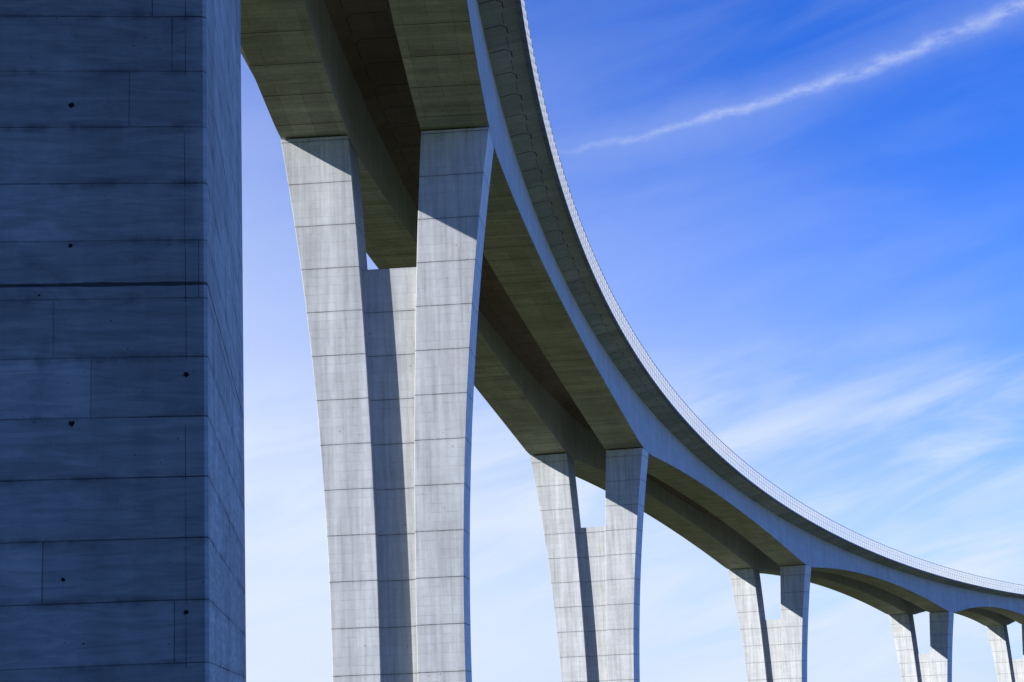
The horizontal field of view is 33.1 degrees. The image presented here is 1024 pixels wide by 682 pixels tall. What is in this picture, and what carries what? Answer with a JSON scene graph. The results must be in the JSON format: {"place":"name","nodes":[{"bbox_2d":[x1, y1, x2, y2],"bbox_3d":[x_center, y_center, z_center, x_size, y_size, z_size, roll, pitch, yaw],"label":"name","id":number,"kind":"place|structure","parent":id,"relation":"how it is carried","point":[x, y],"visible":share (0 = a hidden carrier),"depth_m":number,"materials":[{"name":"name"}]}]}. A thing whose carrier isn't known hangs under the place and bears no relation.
{"place":"outdoors","nodes":[
{"label":"outdoors","id":0,"kind":"place"},
{"bbox_2d":[241,0,1023,681],"label":"sky","id":1,"kind":"structure","parent":0,"point":[807,216],"materials":[{"name":"blue"}]},
{"bbox_3d":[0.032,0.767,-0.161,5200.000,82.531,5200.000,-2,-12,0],"label":"ground","id":2,"kind":"structure","parent":0,"visible":0},
{"bbox_2d":[0,0,245,681],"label":"bridge pier","id":3,"kind":"structure","parent":2,"relation":"on","point":[122,522],"depth_m":9.62,"materials":[{"name":"concrete"}]},
{"bbox_2d":[281,127,493,681],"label":"bridge pier","id":4,"kind":"structure","parent":2,"relation":"on","point":[393,352],"depth_m":152.12,"materials":[{"name":"concrete"}]},
{"bbox_2d":[240,0,1023,625],"bbox_3d":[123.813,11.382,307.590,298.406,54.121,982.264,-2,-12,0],"label":"viaduct deck","id":5,"kind":"structure","parent":4,"relation":"on","point":[560,356],"depth_m":213.91,"materials":[{"name":"concrete"}]},
{"bbox_2d":[530,448,648,681],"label":"bridge pier","id":6,"kind":"structure","parent":2,"relation":"on","point":[595,575],"depth_m":280.99,"materials":[{"name":"concrete"}]},
{"bbox_2d":[728,565,810,681],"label":"bridge pier","id":7,"kind":"structure","parent":2,"relation":"on","point":[774,650],"depth_m":408.66,"materials":[{"name":"concrete"}]},
{"bbox_2d":[889,611,953,681],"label":"bridge pier","id":8,"kind":"structure","parent":2,"relation":"on","point":[935,665],"depth_m":527.17,"materials":[{"name":"concrete"}]},
{"bbox_2d":[986,624,1023,681],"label":"bridge pier","id":9,"kind":"structure","parent":2,"relation":"on","point":[1008,668],"depth_m":619.27,"materials":[{"name":"concrete"}]}
]}

